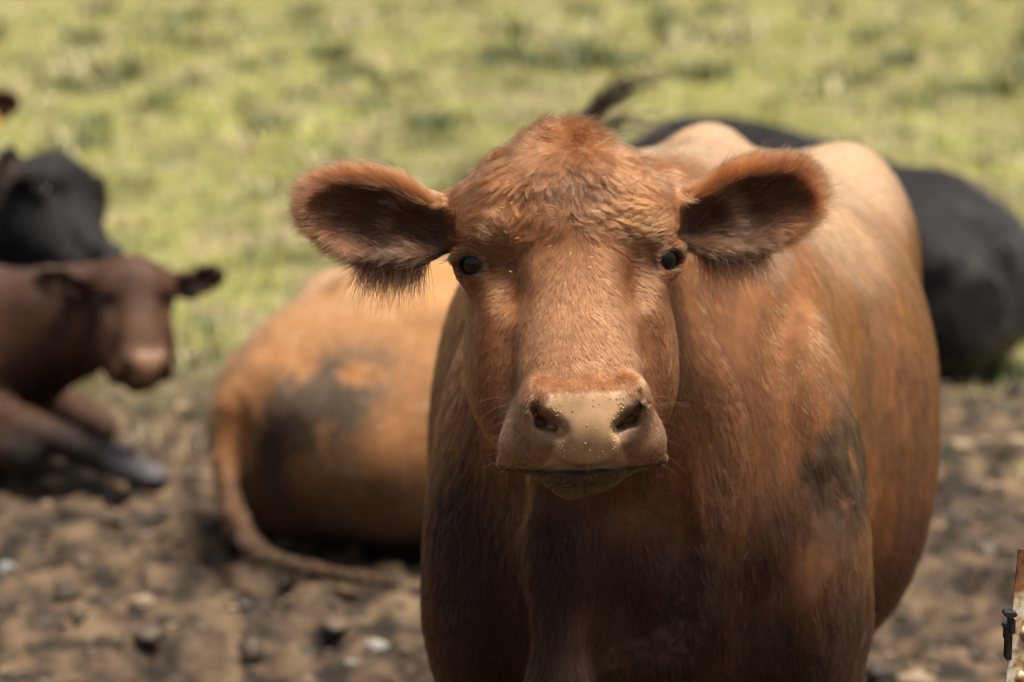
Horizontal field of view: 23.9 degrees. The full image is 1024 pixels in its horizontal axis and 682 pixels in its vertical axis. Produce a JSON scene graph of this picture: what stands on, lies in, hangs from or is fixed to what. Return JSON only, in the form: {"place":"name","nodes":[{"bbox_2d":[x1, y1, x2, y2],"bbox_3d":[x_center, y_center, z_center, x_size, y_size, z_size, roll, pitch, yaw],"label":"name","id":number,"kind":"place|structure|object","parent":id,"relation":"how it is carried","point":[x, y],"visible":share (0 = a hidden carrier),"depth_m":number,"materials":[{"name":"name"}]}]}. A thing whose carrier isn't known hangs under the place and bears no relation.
{"place":"outdoors","nodes":[
{"label":"outdoors","id":0,"kind":"place"},
{"bbox_2d":[0,0,1023,681],"bbox_3d":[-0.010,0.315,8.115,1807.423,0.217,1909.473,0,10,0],"label":"ground","id":1,"kind":"structure","parent":0,"point":[180,652],"depth_m":6.34,"materials":[{"name":"soil"}]},
{"bbox_2d":[0,561,15,572],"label":"stone","id":2,"kind":"object","parent":1,"relation":"on","point":[7,567],"visible":1,"depth_m":6.31,"materials":[{"name":"grey stone"}]},
{"bbox_2d":[0,89,20,121],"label":"cow","id":3,"kind":"object","parent":1,"relation":"on","point":[10,103],"visible":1,"depth_m":9.45},
{"bbox_2d":[0,143,124,268],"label":"cow","id":4,"kind":"object","parent":1,"relation":"on","point":[53,206],"visible":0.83,"depth_m":8.30},
{"bbox_2d":[112,481,130,490],"bbox_3d":[-1.181,0.442,7.374,0.088,0.032,0.078,-8,13,-39],"label":"dry clod","id":5,"kind":"object","parent":1,"relation":"on","point":[123,486],"visible":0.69,"depth_m":7.35,"materials":[{"name":"brown soil"}]},
{"bbox_2d":[172,402,189,410],"bbox_3d":[-1.144,0.234,8.406,0.069,0.040,0.068,8,13,37],"label":"dry clod","id":6,"kind":"object","parent":1,"relation":"on","point":[178,406],"visible":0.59,"depth_m":8.39,"materials":[{"name":"brown soil"}]},
{"bbox_2d":[342,659,357,666],"bbox_3d":[-0.372,0.742,5.561,0.034,0.021,0.026,-4,11,-20],"label":"stone","id":7,"kind":"object","parent":1,"relation":"on","point":[349,663],"visible":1,"depth_m":5.55,"materials":[{"name":"grey stone"}]},
{"bbox_2d":[0,0,1023,481],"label":"grass","id":8,"kind":"structure","parent":1,"relation":"on","point":[90,80],"depth_m":22.89,"materials":[{"name":"green plant"}]},
{"bbox_2d":[0,316,1023,681],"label":"mud clods","id":9,"kind":"object","parent":1,"relation":"on","point":[250,650],"visible":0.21,"depth_m":6.36,"materials":[{"name":"brown soil"}]},
{"bbox_2d":[0,252,225,492],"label":"calf","id":10,"kind":"object","parent":9,"relation":"on","point":[64,329],"visible":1,"depth_m":7.09},
{"bbox_2d":[204,255,458,593],"bbox_3d":[0.098,0.090,7.084,2.434,0.762,1.095,-9,14,-43],"label":"cow","id":11,"kind":"object","parent":9,"relation":"on","point":[316,415],"visible":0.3,"depth_m":6.30},
{"bbox_2d":[364,638,389,652],"bbox_3d":[-0.317,0.717,5.675,0.060,0.038,0.049,0,10,0],"label":"stone","id":12,"kind":"object","parent":9,"relation":"on","point":[377,645],"visible":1,"depth_m":5.67,"materials":[{"name":"grey stone"}]},
{"bbox_2d":[276,59,940,681],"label":"cow","id":13,"kind":"object","parent":1,"relation":"on","point":[684,421],"visible":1,"depth_m":3.39},
{"bbox_2d":[627,114,1023,379],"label":"cow","id":14,"kind":"object","parent":1,"relation":"on","point":[971,235],"visible":0.12,"depth_m":8.77},
{"bbox_2d":[948,439,976,450],"bbox_3d":[1.439,0.335,7.758,0.102,0.036,0.082,0,10,0],"label":"dry clod","id":15,"kind":"object","parent":1,"relation":"on","point":[966,445],"visible":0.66,"depth_m":7.73,"materials":[{"name":"brown soil"}]},
{"bbox_2d":[1001,548,1023,681],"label":"fence post","id":16,"kind":"object","parent":1,"relation":"on","point":[1013,637],"visible":1,"depth_m":3.11,"materials":[{"name":"white paint"}]},
{"bbox_2d":[1003,436,1023,441],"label":"dry clod","id":17,"kind":"object","parent":1,"relation":"on","point":[1016,438],"visible":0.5,"depth_m":7.73,"materials":[{"name":"brown soil"}]}
]}

